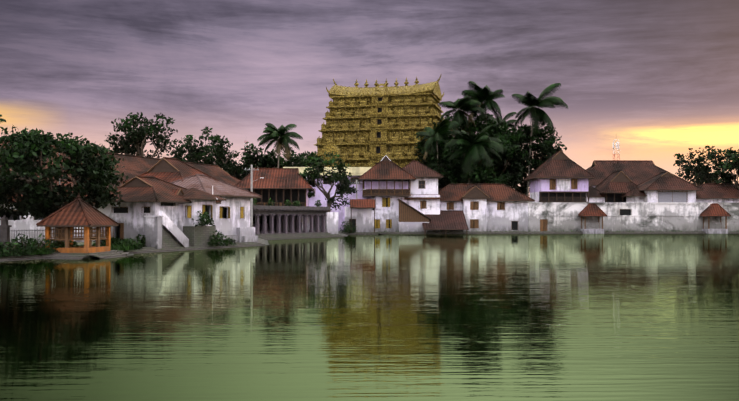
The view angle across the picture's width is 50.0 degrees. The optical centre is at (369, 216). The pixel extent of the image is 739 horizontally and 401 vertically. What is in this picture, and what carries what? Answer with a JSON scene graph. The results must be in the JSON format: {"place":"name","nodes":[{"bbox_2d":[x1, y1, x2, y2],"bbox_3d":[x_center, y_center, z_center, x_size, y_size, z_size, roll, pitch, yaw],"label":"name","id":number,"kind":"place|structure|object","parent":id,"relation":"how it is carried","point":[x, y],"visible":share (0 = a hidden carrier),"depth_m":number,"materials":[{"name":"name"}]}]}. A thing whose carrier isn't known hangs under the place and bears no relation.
{"place":"outdoors","nodes":[
{"label":"outdoors","id":0,"kind":"place"},
{"bbox_2d":[166,126,239,172],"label":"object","id":1,"kind":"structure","parent":0,"point":[218,152],"depth_m":159.71,"materials":[{"name":"green plant"}]},
{"bbox_2d":[223,157,248,179],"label":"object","id":2,"kind":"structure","parent":0,"point":[235,173],"depth_m":174.20,"materials":[{"name":"green plant"}]},
{"bbox_2d":[257,123,302,167],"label":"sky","id":3,"kind":"structure","parent":0,"point":[280,136],"depth_m":158.53,"materials":[{"name":"green plant"}]},
{"bbox_2d":[77,231,498,245],"bbox_3d":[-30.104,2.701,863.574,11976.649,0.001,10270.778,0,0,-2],"label":"ground","id":4,"kind":"structure","parent":0,"point":[82,243],"depth_m":144.34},
{"bbox_2d":[8,233,38,254],"bbox_3d":[-24.436,1.958,55.918,2.012,1.664,1.980,0,0,27],"label":"bank shrub","id":5,"kind":"object","parent":4,"relation":"on","point":[22,241],"visible":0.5,"depth_m":55.78,"materials":[{"name":"green plant"}]},
{"bbox_2d":[0,215,57,248],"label":"gate and railing","id":6,"kind":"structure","parent":4,"relation":"on","point":[4,231],"depth_m":61.74,"materials":[{"name":"metal"}]},
{"bbox_2d":[24,233,55,253],"bbox_3d":[-23.997,1.990,57.461,2.525,1.613,2.294,0,0,-2],"label":"bank shrub","id":7,"kind":"object","parent":4,"relation":"on","point":[52,251],"visible":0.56,"depth_m":57.27,"materials":[{"name":"green plant"}]},
{"bbox_2d":[0,124,127,242],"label":"tree","id":8,"kind":"object","parent":4,"relation":"on","point":[95,175],"visible":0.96,"depth_m":60.93,"materials":[{"name":"green plant"}]},
{"bbox_2d":[59,240,78,246],"bbox_3d":[-22.800,2.268,59.821,2.313,1.034,2.476,0,0,-2],"label":"bank shrub","id":9,"kind":"object","parent":4,"relation":"on","point":[74,243],"visible":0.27,"depth_m":59.87,"materials":[{"name":"green plant"}]},
{"bbox_2d":[0,243,141,256],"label":"bank grass","id":10,"kind":"structure","parent":4,"relation":"on","point":[116,247],"depth_m":62.75,"materials":[{"name":"green plant"}]},
{"bbox_2d":[36,193,118,258],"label":"lakeside pavilion","id":11,"kind":"structure","parent":4,"relation":"on","point":[78,212],"depth_m":58.16,"materials":[{"name":"wood"}]},
{"bbox_2d":[54,141,112,152],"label":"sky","id":12,"kind":"structure","parent":4,"relation":"on","point":[98,146],"depth_m":122.53,"materials":[{"name":"green plant"}]},
{"bbox_2d":[93,237,105,245],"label":"shrub","id":13,"kind":"object","parent":4,"relation":"on","point":[103,240],"visible":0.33,"depth_m":71.87,"materials":[{"name":"green plant"}]},
{"bbox_2d":[103,237,121,244],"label":"shrub","id":14,"kind":"object","parent":4,"relation":"on","point":[114,240],"visible":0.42,"depth_m":71.06,"materials":[{"name":"green plant"}]},
{"bbox_2d":[0,141,240,242],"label":"house","id":15,"kind":"structure","parent":4,"relation":"on","point":[133,163],"depth_m":101.83,"materials":[{"name":"brown tile"}]},
{"bbox_2d":[119,238,142,249],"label":"bush","id":16,"kind":"object","parent":4,"relation":"on","point":[131,241],"visible":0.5,"depth_m":65.38,"materials":[{"name":"green plant"}]},
{"bbox_2d":[104,112,177,157],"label":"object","id":17,"kind":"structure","parent":4,"relation":"on","point":[137,138],"depth_m":146.84,"materials":[{"name":"green plant"}]},
{"bbox_2d":[136,234,145,246],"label":"shrub","id":18,"kind":"object","parent":4,"relation":"on","point":[143,240],"visible":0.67,"depth_m":69.95,"materials":[{"name":"green plant"}]},
{"bbox_2d":[87,157,261,248],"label":"white house","id":19,"kind":"structure","parent":4,"relation":"on","point":[165,199],"depth_m":73.75,"materials":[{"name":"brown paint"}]},
{"bbox_2d":[192,210,214,226],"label":"bush","id":20,"kind":"object","parent":19,"relation":"on","point":[203,221],"visible":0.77,"depth_m":73.96,"materials":[{"name":"green plant"}]},
{"bbox_2d":[207,229,227,246],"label":"bush","id":21,"kind":"object","parent":19,"relation":"on","point":[217,240],"visible":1,"depth_m":75.42,"materials":[{"name":"green plant"}]},
{"bbox_2d":[116,167,355,184],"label":"power lines","id":22,"kind":"object","parent":19,"relation":"attached to","point":[238,174],"visible":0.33,"depth_m":103.50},
{"bbox_2d":[244,165,263,226],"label":"utility pole","id":23,"kind":"object","parent":4,"relation":"on","point":[252,169],"visible":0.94,"depth_m":100.20,"materials":[{"name":"concrete"}]},
{"bbox_2d":[238,142,284,174],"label":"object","id":24,"kind":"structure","parent":4,"relation":"on","point":[269,160],"depth_m":165.79,"materials":[{"name":"green plant"}]},
{"bbox_2d":[234,168,313,231],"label":"red roof hall","id":25,"kind":"structure","parent":4,"relation":"on","point":[293,185],"depth_m":118.84,"materials":[{"name":"red tile"}]},
{"bbox_2d":[280,147,303,165],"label":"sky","id":26,"kind":"structure","parent":4,"relation":"on","point":[291,156],"depth_m":178.89,"materials":[{"name":"green plant"}]},
{"bbox_2d":[250,205,337,237],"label":"colonnade","id":27,"kind":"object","parent":4,"relation":"on","point":[315,220],"visible":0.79,"depth_m":112.67,"materials":[{"name":"stone"}]},
{"bbox_2d":[267,198,274,205],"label":"roof plant","id":28,"kind":"object","parent":27,"relation":"on","point":[270,202],"visible":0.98,"depth_m":107.80,"materials":[{"name":"green plant"}]},
{"bbox_2d":[284,199,291,205],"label":"roof plant","id":29,"kind":"object","parent":27,"relation":"on","point":[287,201],"visible":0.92,"depth_m":110.13,"materials":[{"name":"green plant"}]},
{"bbox_2d":[314,200,321,206],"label":"roof plant","id":30,"kind":"object","parent":27,"relation":"on","point":[317,204],"visible":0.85,"depth_m":116.61,"materials":[{"name":"green plant"}]},
{"bbox_2d":[279,151,320,167],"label":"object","id":31,"kind":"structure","parent":4,"relation":"on","point":[296,163],"depth_m":169.37,"materials":[{"name":"green plant"}]},
{"bbox_2d":[283,167,371,230],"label":"building","id":32,"kind":"structure","parent":4,"relation":"on","point":[356,172],"depth_m":147.56,"materials":[{"name":"purple paint"}]},
{"bbox_2d":[300,151,357,211],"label":"tree","id":33,"kind":"object","parent":4,"relation":"on","point":[343,187],"visible":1,"depth_m":125.50,"materials":[{"name":"green plant"}]},
{"bbox_2d":[345,199,375,232],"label":"white gatehouse","id":34,"kind":"object","parent":4,"relation":"on","point":[358,213],"visible":0.85,"depth_m":134.93,"materials":[{"name":"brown paint"}]},
{"bbox_2d":[314,75,443,209],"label":"temple tower","id":35,"kind":"structure","parent":4,"relation":"on","point":[366,126],"depth_m":183.64,"materials":[{"name":"metal"}]},
{"bbox_2d":[357,155,468,233],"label":"house","id":36,"kind":"structure","parent":4,"relation":"on","point":[407,198],"depth_m":143.14,"materials":[{"name":"white paint"}]},
{"bbox_2d":[416,116,458,189],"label":"palm","id":37,"kind":"object","parent":4,"relation":"on","point":[442,128],"visible":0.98,"depth_m":165.54,"materials":[{"name":"green plant"}]},
{"bbox_2d":[414,113,476,170],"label":"grove tree","id":38,"kind":"object","parent":4,"relation":"on","point":[447,139],"visible":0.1,"depth_m":174.13,"materials":[{"name":"green plant"}]},
{"bbox_2d":[425,148,472,189],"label":"grove tree","id":39,"kind":"object","parent":4,"relation":"on","point":[444,181],"visible":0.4,"depth_m":163.06,"materials":[{"name":"green plant"}]},
{"bbox_2d":[425,140,478,182],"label":"dark tree grove","id":40,"kind":"object","parent":4,"relation":"on","point":[444,159],"visible":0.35,"depth_m":165.23,"materials":[{"name":"green plant"}]},
{"bbox_2d":[438,96,486,151],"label":"palm","id":41,"kind":"object","parent":4,"relation":"on","point":[465,104],"visible":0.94,"depth_m":171.65,"materials":[{"name":"green plant"}]},
{"bbox_2d":[444,125,503,183],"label":"palm","id":42,"kind":"object","parent":4,"relation":"on","point":[478,149],"visible":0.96,"depth_m":158.08,"materials":[{"name":"green plant"}]},
{"bbox_2d":[453,81,504,136],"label":"palm","id":43,"kind":"object","parent":4,"relation":"on","point":[485,96],"visible":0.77,"depth_m":177.64,"materials":[{"name":"green plant"}]},
{"bbox_2d":[450,158,512,183],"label":"tree grove","id":44,"kind":"object","parent":4,"relation":"on","point":[479,174],"visible":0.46,"depth_m":158.51,"materials":[{"name":"green plant"}]},
{"bbox_2d":[456,143,510,181],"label":"grove tree","id":45,"kind":"object","parent":4,"relation":"on","point":[505,171],"visible":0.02,"depth_m":170.53,"materials":[{"name":"green plant"}]},
{"bbox_2d":[454,113,514,173],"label":"grove tree","id":46,"kind":"object","parent":4,"relation":"on","point":[478,126],"visible":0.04,"depth_m":177.68,"materials":[{"name":"green plant"}]},
{"bbox_2d":[438,184,534,230],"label":"house","id":47,"kind":"structure","parent":4,"relation":"on","point":[494,207],"depth_m":146.56,"materials":[{"name":"white paint"}]},
{"bbox_2d":[474,112,516,132],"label":"palm","id":48,"kind":"object","parent":4,"relation":"on","point":[503,122],"visible":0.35,"depth_m":181.85,"materials":[{"name":"green plant"}]},
{"bbox_2d":[471,134,529,189],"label":"grove tree","id":49,"kind":"object","parent":4,"relation":"on","point":[512,157],"visible":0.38,"depth_m":167.74,"materials":[{"name":"green plant"}]},
{"bbox_2d":[512,131,532,174],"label":"grove tree","id":50,"kind":"object","parent":4,"relation":"on","point":[521,148],"depth_m":182.11,"materials":[{"name":"green plant"}]},
{"bbox_2d":[496,124,566,195],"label":"mango tree","id":51,"kind":"object","parent":4,"relation":"on","point":[546,148],"visible":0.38,"depth_m":172.47,"materials":[{"name":"green plant"}]},
{"bbox_2d":[512,83,567,195],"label":"palm","id":52,"kind":"object","parent":4,"relation":"on","point":[532,102],"visible":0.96,"depth_m":169.23,"materials":[{"name":"green plant"}]},
{"bbox_2d":[523,150,594,201],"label":"lavender house","id":53,"kind":"structure","parent":4,"relation":"on","point":[559,176],"depth_m":151.24,"materials":[{"name":"brown tile"}]},
{"bbox_2d":[384,230,738,231],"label":"shoreline","id":54,"kind":"structure","parent":4,"relation":"on","point":[504,231],"depth_m":140.78,"materials":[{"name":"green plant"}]},
{"bbox_2d":[586,170,636,201],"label":"gabled verandah house","id":55,"kind":"structure","parent":4,"relation":"on","point":[615,186],"depth_m":156.28,"materials":[{"name":"brown tile"}]},
{"bbox_2d":[613,139,619,159],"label":"cell tower","id":56,"kind":"structure","parent":4,"relation":"on","point":[617,143],"depth_m":262.28,"materials":[{"name":"white metal"}]},
{"bbox_2d":[528,202,738,230],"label":"compound wall","id":57,"kind":"structure","parent":4,"relation":"on","point":[628,216],"depth_m":142.48,"materials":[{"name":"white paint"}]},
{"bbox_2d":[586,160,694,187],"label":"long hall","id":58,"kind":"structure","parent":4,"relation":"on","point":[637,172],"depth_m":171.24,"materials":[{"name":"tile"}]},
{"bbox_2d":[621,171,738,202],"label":"house","id":59,"kind":"structure","parent":4,"relation":"on","point":[667,186],"depth_m":149.61,"materials":[{"name":"brown tile"}]},
{"bbox_2d":[673,145,738,185],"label":"tree","id":60,"kind":"object","parent":4,"relation":"on","point":[701,173],"visible":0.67,"depth_m":176.44,"materials":[{"name":"green plant"}]},
{"bbox_2d":[713,147,738,187],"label":"tree","id":61,"kind":"object","parent":4,"relation":"on","point":[728,176],"visible":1,"depth_m":151.79,"materials":[{"name":"green plant"}]},
{"bbox_2d":[319,139,344,166],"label":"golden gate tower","id":62,"kind":"structure","parent":0,"point":[330,148],"depth_m":163.50,"materials":[{"name":"stone"}]},
{"bbox_2d":[0,233,738,400],"bbox_3d":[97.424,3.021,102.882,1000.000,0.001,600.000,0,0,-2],"label":"pond water","id":63,"kind":"structure","parent":0,"point":[516,317],"depth_m":22.84,"materials":[{"name":"green liquid"}]},
{"bbox_2d":[8,235,375,263],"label":"floating leaves","id":64,"kind":"object","parent":63,"relation":"on","point":[153,256],"visible":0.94,"depth_m":57.17,"materials":[{"name":"green plant"}]},
{"bbox_2d":[0,231,738,261],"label":"bank steps","id":65,"kind":"structure","parent":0,"point":[262,241],"depth_m":85.33,"materials":[{"name":"stone"}]},
{"bbox_2d":[0,239,29,255],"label":"bank shrub","id":66,"kind":"object","parent":65,"relation":"on","point":[7,246],"visible":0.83,"depth_m":54.54,"materials":[{"name":"green plant"}]},
{"bbox_2d":[42,240,64,252],"bbox_3d":[-23.149,2.185,58.353,1.833,1.142,1.820,0,0,-2],"label":"bank shrub","id":67,"kind":"object","parent":65,"relation":"on","point":[57,244],"visible":0.56,"depth_m":58.03,"materials":[{"name":"green plant"}]},
{"bbox_2d":[222,237,236,245],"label":"bush","id":68,"kind":"object","parent":65,"relation":"on","point":[229,241],"visible":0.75,"depth_m":77.97,"materials":[{"name":"green plant"}]},
{"bbox_2d":[340,221,356,232],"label":"bush","id":69,"kind":"object","parent":65,"relation":"on","point":[347,229],"visible":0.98,"depth_m":133.46,"materials":[{"name":"green plant"}]},
{"bbox_2d":[578,203,606,233],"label":"bank kiosk","id":70,"kind":"object","parent":65,"relation":"on","point":[591,210],"visible":0.92,"depth_m":139.87,"materials":[{"name":"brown wood"}]},
{"bbox_2d":[699,203,730,233],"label":"bank kiosk","id":71,"kind":"object","parent":65,"relation":"on","point":[714,210],"visible":0.96,"depth_m":140.62,"materials":[{"name":"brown wood"}]}
]}

